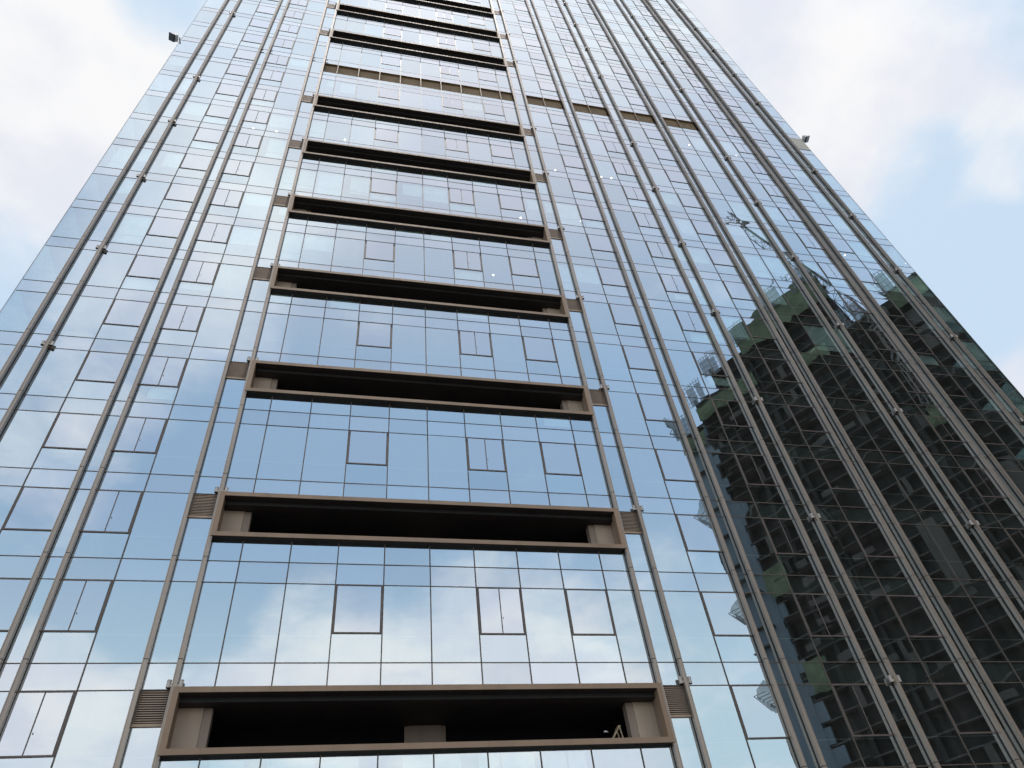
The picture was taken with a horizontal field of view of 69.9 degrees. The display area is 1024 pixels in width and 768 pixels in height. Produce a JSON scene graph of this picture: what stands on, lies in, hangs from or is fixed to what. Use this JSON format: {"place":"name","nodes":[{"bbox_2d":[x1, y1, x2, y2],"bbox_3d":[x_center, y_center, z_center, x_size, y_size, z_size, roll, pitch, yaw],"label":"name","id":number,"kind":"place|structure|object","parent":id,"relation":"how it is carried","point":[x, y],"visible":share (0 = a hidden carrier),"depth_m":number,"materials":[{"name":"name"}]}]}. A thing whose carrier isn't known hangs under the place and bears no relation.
{"place":"outdoors","nodes":[
{"label":"outdoors","id":0,"kind":"place"},
{"bbox_2d":[0,0,1023,396],"label":"sky","id":1,"kind":"structure","parent":0,"point":[915,108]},
{"bbox_3d":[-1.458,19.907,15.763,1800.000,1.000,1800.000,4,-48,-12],"label":"ground","id":2,"kind":"structure","parent":0,"visible":0},
{"bbox_2d":[0,0,1023,767],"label":"glass tower","id":3,"kind":"structure","parent":2,"relation":"on","point":[428,452],"depth_m":35.43,"materials":[{"name":"blue glass"}]},
{"bbox_2d":[0,578,30,631],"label":"window","id":4,"kind":"structure","parent":3,"relation":"in","point":[12,590],"depth_m":24.98,"materials":[{"name":"blue glass"}]},
{"bbox_2d":[2,486,69,530],"bbox_3d":[-17.840,4.700,27.628,1.780,1.996,0.060,4,-48,-12],"label":"window","id":5,"kind":"structure","parent":3,"relation":"in","point":[34,508],"depth_m":27.57,"materials":[{"name":"blue glass"}]},
{"bbox_2d":[0,691,75,758],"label":"window","id":6,"kind":"structure","parent":3,"relation":"in","point":[35,721],"depth_m":22.34,"materials":[{"name":"white glass"}]},
{"bbox_2d":[42,412,100,449],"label":"window","id":7,"kind":"structure","parent":3,"relation":"in","point":[75,431],"depth_m":30.45,"materials":[{"name":"blue glass"}]},
{"bbox_2d":[41,579,112,631],"bbox_3d":[-14.973,7.621,25.245,1.730,1.996,0.088,4,-48,-12],"label":"window","id":8,"kind":"structure","parent":3,"relation":"in","point":[78,605],"depth_m":25.21,"materials":[{"name":"blue glass"}]},
{"bbox_2d":[75,351,127,382],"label":"window","id":9,"kind":"structure","parent":3,"relation":"in","point":[98,366],"depth_m":33.35,"materials":[{"name":"blue glass"}]},
{"bbox_2d":[80,489,142,533],"bbox_3d":[-15.363,4.881,28.134,1.730,1.996,0.088,4,-48,-12],"label":"window","id":10,"kind":"structure","parent":3,"relation":"in","point":[110,511],"depth_m":28.10,"materials":[{"name":"blue glass"}]},
{"bbox_2d":[103,299,149,326],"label":"window","id":11,"kind":"structure","parent":3,"relation":"in","point":[122,312],"depth_m":36.24,"materials":[{"name":"blue glass"}]},
{"bbox_2d":[112,416,166,453],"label":"window","id":12,"kind":"structure","parent":3,"relation":"in","point":[136,434],"depth_m":30.99,"materials":[{"name":"blue glass"}]},
{"bbox_2d":[126,254,168,278],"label":"window","id":13,"kind":"structure","parent":3,"relation":"in","point":[143,266],"depth_m":39.13,"materials":[{"name":"blue glass"}]},
{"bbox_2d":[139,355,187,386],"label":"window","id":14,"kind":"structure","parent":3,"relation":"in","point":[165,371],"depth_m":33.88,"materials":[{"name":"blue glass"}]},
{"bbox_2d":[146,216,184,237],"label":"window","id":15,"kind":"structure","parent":3,"relation":"in","point":[160,226],"depth_m":42.01,"materials":[{"name":"blue glass"}]},
{"bbox_2d":[168,32,180,41],"bbox_3d":[-28.364,-29.108,61.583,1.054,0.973,0.706,4,-48,-12],"label":"floodlight","id":16,"kind":"object","parent":3,"relation":"attached to","point":[173,37],"visible":0.98,"depth_m":61.44,"materials":[{"name":"black metal"}]},
{"bbox_2d":[166,679,183,688],"bbox_3d":[-10.988,9.794,23.868,0.522,0.266,0.184,4,-48,-12],"label":"floodlight","id":17,"kind":"object","parent":3,"relation":"attached to","point":[169,684],"visible":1,"depth_m":23.82,"materials":[{"name":"grey metal"}]},
{"bbox_2d":[164,183,199,202],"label":"window","id":18,"kind":"structure","parent":3,"relation":"in","point":[176,191],"depth_m":44.90,"materials":[{"name":"blue glass"}]},
{"bbox_2d":[161,304,204,331],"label":"window","id":19,"kind":"structure","parent":3,"relation":"in","point":[178,317],"depth_m":36.77,"materials":[{"name":"blue glass"}]},
{"bbox_2d":[179,153,211,170],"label":"window","id":20,"kind":"structure","parent":3,"relation":"in","point":[190,161],"depth_m":47.81,"materials":[{"name":"blue glass"}]},
{"bbox_2d":[180,260,219,283],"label":"window","id":21,"kind":"structure","parent":3,"relation":"in","point":[203,272],"depth_m":39.66,"materials":[{"name":"blue glass"}]},
{"bbox_2d":[193,127,223,142],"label":"window","id":22,"kind":"structure","parent":3,"relation":"in","point":[202,134],"depth_m":50.68,"materials":[{"name":"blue glass"}]},
{"bbox_2d":[196,222,232,243],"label":"window","id":23,"kind":"structure","parent":3,"relation":"in","point":[209,231],"depth_m":42.54,"materials":[{"name":"blue glass"}]},
{"bbox_2d":[205,104,232,118],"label":"window","id":24,"kind":"structure","parent":3,"relation":"in","point":[214,110],"depth_m":53.58,"materials":[{"name":"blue glass"}]},
{"bbox_2d":[210,188,243,207],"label":"window","id":25,"kind":"structure","parent":3,"relation":"in","point":[221,197],"depth_m":45.44,"materials":[{"name":"blue glass"}]},
{"bbox_2d":[216,83,242,95],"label":"window","id":26,"kind":"structure","parent":3,"relation":"in","point":[226,89],"depth_m":56.45,"materials":[{"name":"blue glass"}]},
{"bbox_2d":[222,159,253,176],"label":"window","id":27,"kind":"structure","parent":3,"relation":"in","point":[232,166],"depth_m":48.32,"materials":[{"name":"blue glass"}]},
{"bbox_2d":[226,64,250,76],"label":"window","id":28,"kind":"structure","parent":3,"relation":"in","point":[233,69],"depth_m":59.35,"materials":[{"name":"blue glass"}]},
{"bbox_2d":[233,49,256,60],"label":"window","id":29,"kind":"structure","parent":3,"relation":"in","point":[240,53],"depth_m":61.86,"materials":[{"name":"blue glass"}]},
{"bbox_2d":[233,132,262,148],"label":"window","id":30,"kind":"structure","parent":3,"relation":"in","point":[242,139],"depth_m":51.21,"materials":[{"name":"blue glass"}]},
{"bbox_2d":[243,109,270,123],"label":"window","id":31,"kind":"structure","parent":3,"relation":"in","point":[256,116],"depth_m":54.11,"materials":[{"name":"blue glass"}]},
{"bbox_2d":[252,88,277,101],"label":"window","id":32,"kind":"structure","parent":3,"relation":"in","point":[260,94],"depth_m":57.00,"materials":[{"name":"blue glass"}]},
{"bbox_2d":[260,69,283,81],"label":"window","id":33,"kind":"structure","parent":3,"relation":"in","point":[266,74],"depth_m":59.87,"materials":[{"name":"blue glass"}]},
{"bbox_2d":[332,584,382,633],"bbox_3d":[-5.707,8.349,27.185,1.760,1.996,0.060,4,-48,-12],"label":"window","id":34,"kind":"structure","parent":3,"relation":"in","point":[357,607],"depth_m":27.13,"materials":[{"name":"blue glass"}]},
{"bbox_2d":[347,430,387,465],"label":"window","id":35,"kind":"structure","parent":3,"relation":"in","point":[366,447],"depth_m":32.92,"materials":[{"name":"blue glass"}]},
{"bbox_2d":[357,321,391,347],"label":"window","id":36,"kind":"structure","parent":3,"relation":"in","point":[371,334],"depth_m":38.70,"materials":[{"name":"blue glass"}]},
{"bbox_2d":[364,240,394,261],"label":"window","id":37,"kind":"structure","parent":3,"relation":"in","point":[375,250],"depth_m":44.47,"materials":[{"name":"blue glass"}]},
{"bbox_2d":[370,177,396,194],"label":"window","id":38,"kind":"structure","parent":3,"relation":"in","point":[384,186],"depth_m":50.26,"materials":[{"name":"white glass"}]},
{"bbox_2d":[375,128,397,142],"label":"window","id":39,"kind":"structure","parent":3,"relation":"in","point":[381,134],"depth_m":56.03,"materials":[{"name":"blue glass"}]},
{"bbox_2d":[378,87,399,99],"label":"window","id":40,"kind":"structure","parent":3,"relation":"in","point":[384,92],"depth_m":61.80,"materials":[{"name":"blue glass"}]},
{"bbox_2d":[445,138,467,152],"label":"window","id":41,"kind":"structure","parent":3,"relation":"in","point":[451,144],"depth_m":57.14,"materials":[{"name":"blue glass"}]},
{"bbox_2d":[449,188,474,204],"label":"window","id":42,"kind":"structure","parent":3,"relation":"in","point":[461,196],"depth_m":51.34,"materials":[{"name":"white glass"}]},
{"bbox_2d":[453,250,482,270],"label":"window","id":43,"kind":"structure","parent":3,"relation":"in","point":[465,260],"depth_m":45.58,"materials":[{"name":"blue glass"}]},
{"bbox_2d":[459,330,492,356],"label":"window","id":44,"kind":"structure","parent":3,"relation":"in","point":[471,342],"depth_m":39.80,"materials":[{"name":"blue glass"}]},
{"bbox_2d":[466,437,505,471],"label":"window","id":45,"kind":"structure","parent":3,"relation":"in","point":[484,454],"depth_m":34.02,"materials":[{"name":"blue glass"}]},
{"bbox_2d":[477,587,525,634],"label":"window","id":46,"kind":"structure","parent":3,"relation":"in","point":[500,610],"depth_m":28.23,"materials":[{"name":"blue glass"}]},
{"bbox_2d":[490,144,513,158],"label":"window","id":47,"kind":"structure","parent":3,"relation":"in","point":[497,151],"depth_m":57.86,"materials":[{"name":"blue glass"}]},
{"bbox_2d":[498,194,524,211],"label":"window","id":48,"kind":"structure","parent":3,"relation":"in","point":[508,202],"depth_m":52.09,"materials":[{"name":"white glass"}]},
{"bbox_2d":[509,256,538,277],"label":"window","id":49,"kind":"structure","parent":3,"relation":"in","point":[520,266],"depth_m":46.31,"materials":[{"name":"blue glass"}]},
{"bbox_2d":[522,336,556,361],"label":"window","id":50,"kind":"structure","parent":3,"relation":"in","point":[537,348],"depth_m":40.53,"materials":[{"name":"blue glass"}]},
{"bbox_2d":[540,442,581,475],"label":"window","id":51,"kind":"structure","parent":3,"relation":"in","point":[560,458],"depth_m":34.75,"materials":[{"name":"blue glass"}]},
{"bbox_2d":[561,155,584,168],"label":"window","id":52,"kind":"structure","parent":3,"relation":"in","point":[569,161],"depth_m":59.06,"materials":[{"name":"blue glass"}]},
{"bbox_2d":[569,178,593,193],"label":"window","id":53,"kind":"structure","parent":3,"relation":"in","point":[583,186],"depth_m":56.17,"materials":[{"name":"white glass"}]},
{"bbox_2d":[565,589,615,635],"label":"window","id":54,"kind":"structure","parent":3,"relation":"in","point":[590,611],"depth_m":28.98,"materials":[{"name":"blue glass"}]},
{"bbox_2d":[577,204,603,221],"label":"window","id":55,"kind":"structure","parent":3,"relation":"in","point":[586,212],"depth_m":53.28,"materials":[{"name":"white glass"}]},
{"bbox_2d":[587,234,614,252],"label":"window","id":56,"kind":"structure","parent":3,"relation":"in","point":[597,242],"depth_m":50.39,"materials":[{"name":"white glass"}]},
{"bbox_2d":[597,266,627,286],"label":"window","id":57,"kind":"structure","parent":3,"relation":"in","point":[610,276],"depth_m":47.51,"materials":[{"name":"blue glass"}]},
{"bbox_2d":[612,725,623,737],"bbox_3d":[3.638,12.542,25.965,0.620,0.698,0.380,4,-48,-12],"label":"stepladder","id":58,"kind":"object","parent":3,"relation":"on","point":[616,730],"visible":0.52,"depth_m":26.07,"materials":[{"name":"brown wood"}]},
{"bbox_2d":[612,162,636,175],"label":"window","id":59,"kind":"structure","parent":3,"relation":"in","point":[620,168],"depth_m":59.95,"materials":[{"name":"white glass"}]},
{"bbox_2d":[609,303,641,325],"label":"window","id":60,"kind":"structure","parent":3,"relation":"in","point":[622,314],"depth_m":44.61,"materials":[{"name":"blue glass"}]},
{"bbox_2d":[622,186,647,200],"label":"window","id":61,"kind":"structure","parent":3,"relation":"in","point":[634,193],"depth_m":57.06,"materials":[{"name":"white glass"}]},
{"bbox_2d":[622,345,657,370],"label":"window","id":62,"kind":"structure","parent":3,"relation":"in","point":[641,358],"depth_m":41.73,"materials":[{"name":"blue glass"}]},
{"bbox_2d":[633,212,660,228],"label":"window","id":63,"kind":"structure","parent":3,"relation":"in","point":[643,219],"depth_m":54.16,"materials":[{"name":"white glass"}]},
{"bbox_2d":[637,393,675,421],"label":"window","id":64,"kind":"structure","parent":3,"relation":"in","point":[655,407],"depth_m":38.84,"materials":[{"name":"blue glass"}]},
{"bbox_2d":[645,241,674,259],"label":"window","id":65,"kind":"structure","parent":3,"relation":"in","point":[656,249],"depth_m":51.29,"materials":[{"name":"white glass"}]},
{"bbox_2d":[659,273,690,293],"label":"window","id":66,"kind":"structure","parent":3,"relation":"in","point":[672,283],"depth_m":48.39,"materials":[{"name":"blue glass"}]},
{"bbox_2d":[655,449,697,481],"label":"window","id":67,"kind":"structure","parent":3,"relation":"in","point":[676,465],"depth_m":35.95,"materials":[{"name":"blue glass"}]},
{"bbox_2d":[664,169,689,183],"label":"window","id":68,"kind":"structure","parent":3,"relation":"in","point":[674,176],"depth_m":60.89,"materials":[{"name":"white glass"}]},
{"bbox_2d":[678,676,691,684],"bbox_3d":[6.496,11.149,27.510,0.522,0.266,0.184,4,-48,-12],"label":"floodlight","id":69,"kind":"object","parent":3,"relation":"attached to","point":[681,682],"visible":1,"depth_m":27.44,"materials":[{"name":"grey metal"}]},
{"bbox_2d":[677,193,703,208],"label":"window","id":70,"kind":"structure","parent":3,"relation":"in","point":[693,201],"depth_m":58.00,"materials":[{"name":"blue glass"}]},
{"bbox_2d":[674,310,708,332],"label":"window","id":71,"kind":"structure","parent":3,"relation":"in","point":[689,321],"depth_m":45.50,"materials":[{"name":"blue glass"}]},
{"bbox_2d":[676,514,722,551],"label":"window","id":72,"kind":"structure","parent":3,"relation":"in","point":[699,533],"depth_m":33.06,"materials":[{"name":"blue glass"}]},
{"bbox_2d":[690,219,718,235],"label":"window","id":73,"kind":"structure","parent":3,"relation":"in","point":[702,227],"depth_m":55.12,"materials":[{"name":"glass"}]},
{"bbox_2d":[692,351,728,376],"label":"window","id":74,"kind":"structure","parent":3,"relation":"in","point":[711,364],"depth_m":42.61,"materials":[{"name":"blue glass"}]},
{"bbox_2d":[706,248,735,266],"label":"window","id":75,"kind":"structure","parent":3,"relation":"in","point":[718,257],"depth_m":52.22,"materials":[{"name":"blue glass"}]},
{"bbox_2d":[700,591,752,635],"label":"window","id":76,"kind":"structure","parent":3,"relation":"in","point":[726,612],"depth_m":30.17,"materials":[{"name":"blue glass"}]},
{"bbox_2d":[712,399,751,427],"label":"window","id":77,"kind":"structure","parent":3,"relation":"in","point":[730,412],"depth_m":39.73,"materials":[{"name":"black glass"}]},
{"bbox_2d":[723,281,754,300],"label":"window","id":78,"kind":"structure","parent":3,"relation":"in","point":[738,290],"depth_m":49.34,"materials":[{"name":"blue glass"}]},
{"bbox_2d":[735,454,778,485],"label":"window","id":79,"kind":"structure","parent":3,"relation":"in","point":[756,469],"depth_m":36.84,"materials":[{"name":"black glass"}]},
{"bbox_2d":[742,317,776,338],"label":"window","id":80,"kind":"structure","parent":3,"relation":"in","point":[759,328],"depth_m":46.45,"materials":[{"name":"green glass"}]},
{"bbox_2d":[730,685,789,739],"bbox_3d":[9.242,12.217,27.330,1.770,1.996,0.060,4,-48,-12],"label":"window","id":81,"kind":"structure","parent":3,"relation":"in","point":[761,715],"depth_m":27.28,"materials":[{"name":"blue glass"}]},
{"bbox_2d":[763,358,800,382],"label":"window","id":82,"kind":"structure","parent":3,"relation":"in","point":[782,370],"depth_m":43.56,"materials":[{"name":"black glass"}]},
{"bbox_2d":[762,518,810,554],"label":"window","id":83,"kind":"structure","parent":3,"relation":"in","point":[785,535],"depth_m":33.95,"materials":[{"name":"black glass"}]},
{"bbox_2d":[778,207,804,221],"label":"window","id":84,"kind":"structure","parent":3,"relation":"in","point":[790,214],"depth_m":59.82,"materials":[{"name":"glass"}]},
{"bbox_2d":[801,135,809,142],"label":"floodlight","id":85,"kind":"object","parent":3,"relation":"attached to","point":[805,139],"visible":0.88,"depth_m":73.50,"materials":[{"name":"grey metal"}]},
{"bbox_2d":[788,405,828,432],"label":"window","id":86,"kind":"structure","parent":3,"relation":"in","point":[808,418],"depth_m":40.67,"materials":[{"name":"black glass"}]},
{"bbox_2d":[796,233,824,249],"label":"window","id":87,"kind":"structure","parent":3,"relation":"in","point":[810,241],"depth_m":56.94,"materials":[{"name":"blue glass"}]},
{"bbox_2d":[793,593,848,636],"bbox_3d":[13.111,9.797,31.095,1.790,1.996,0.088,4,-48,-12],"label":"window","id":88,"kind":"structure","parent":3,"relation":"in","point":[821,617],"depth_m":31.05,"materials":[{"name":"black glass"}]},
{"bbox_2d":[809,211,832,225],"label":"window","id":89,"kind":"structure","parent":3,"relation":"in","point":[820,218],"depth_m":60.38,"materials":[{"name":"blue glass"}]},
{"bbox_2d":[817,262,846,279],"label":"window","id":90,"kind":"structure","parent":3,"relation":"in","point":[830,270],"depth_m":54.04,"materials":[{"name":"blue glass"}]},
{"bbox_2d":[816,459,860,490],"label":"window","id":91,"kind":"structure","parent":3,"relation":"in","point":[838,474],"depth_m":37.78,"materials":[{"name":"black glass"}]},
{"bbox_2d":[828,237,854,253],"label":"window","id":92,"kind":"structure","parent":3,"relation":"in","point":[841,245],"depth_m":57.48,"materials":[{"name":"blue glass"}]},
{"bbox_2d":[839,294,871,313],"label":"window","id":93,"kind":"structure","parent":3,"relation":"in","point":[855,303],"depth_m":51.15,"materials":[{"name":"blue glass"}]},
{"bbox_2d":[831,684,893,736],"bbox_3d":[13.501,12.537,28.207,1.790,1.996,0.088,4,-48,-12],"label":"window","id":94,"kind":"structure","parent":3,"relation":"in","point":[861,708],"depth_m":28.17,"materials":[{"name":"black glass"}]},
{"bbox_2d":[850,266,878,283],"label":"window","id":95,"kind":"structure","parent":3,"relation":"in","point":[864,275],"depth_m":54.60,"materials":[{"name":"blue glass"}]},
{"bbox_2d":[848,521,898,557],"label":"window","id":96,"kind":"structure","parent":3,"relation":"in","point":[873,538],"depth_m":34.89,"materials":[{"name":"black glass"}]},
{"bbox_2d":[865,330,899,350],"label":"window","id":97,"kind":"structure","parent":3,"relation":"in","point":[881,339],"depth_m":48.26,"materials":[{"name":"black glass"}]},
{"bbox_2d":[874,298,904,316],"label":"window","id":98,"kind":"structure","parent":3,"relation":"in","point":[887,305],"depth_m":51.70,"materials":[{"name":"black glass"}]},
{"bbox_2d":[887,675,901,682],"bbox_3d":[15.330,11.834,29.350,0.522,0.266,0.184,4,-48,-12],"label":"floodlight","id":99,"kind":"object","parent":3,"relation":"attached to","point":[891,680],"visible":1,"depth_m":29.28,"materials":[{"name":"grey metal"}]},
{"bbox_2d":[893,370,930,393],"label":"window","id":100,"kind":"structure","parent":3,"relation":"in","point":[910,380],"depth_m":45.38,"materials":[{"name":"black glass"}]},
{"bbox_2d":[887,595,943,637],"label":"window","id":101,"kind":"structure","parent":3,"relation":"in","point":[917,620],"depth_m":32.00,"materials":[{"name":"black glass"}]},
{"bbox_2d":[901,333,933,354],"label":"window","id":102,"kind":"structure","parent":3,"relation":"in","point":[916,342],"depth_m":48.82,"materials":[{"name":"black glass"}]},
{"bbox_2d":[925,415,966,442],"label":"window","id":103,"kind":"structure","parent":3,"relation":"in","point":[944,427],"depth_m":42.49,"materials":[{"name":"black glass"}]},
{"bbox_2d":[931,373,966,396],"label":"window","id":104,"kind":"structure","parent":3,"relation":"in","point":[948,384],"depth_m":45.92,"materials":[{"name":"black glass"}]},
{"bbox_2d":[933,683,996,733],"bbox_3d":[18.028,12.898,29.160,1.790,1.996,0.060,4,-48,-12],"label":"window","id":105,"kind":"structure","parent":3,"relation":"in","point":[965,709],"depth_m":29.11,"materials":[{"name":"black glass"}]},
{"bbox_2d":[962,468,1007,497],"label":"window","id":106,"kind":"structure","parent":3,"relation":"in","point":[983,481],"depth_m":39.59,"materials":[{"name":"black glass"}]},
{"bbox_2d":[966,419,1004,444],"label":"window","id":107,"kind":"structure","parent":3,"relation":"in","point":[982,428],"depth_m":43.04,"materials":[{"name":"black glass"}]},
{"bbox_2d":[1004,528,1023,555],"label":"window","id":108,"kind":"structure","parent":3,"relation":"in","point":[1017,535],"depth_m":37.00,"materials":[{"name":"black glass"}]},
{"bbox_2d":[1005,470,1023,494],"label":"window","id":109,"kind":"structure","parent":3,"relation":"in","point":[1017,477],"depth_m":40.46,"materials":[{"name":"black glass"}]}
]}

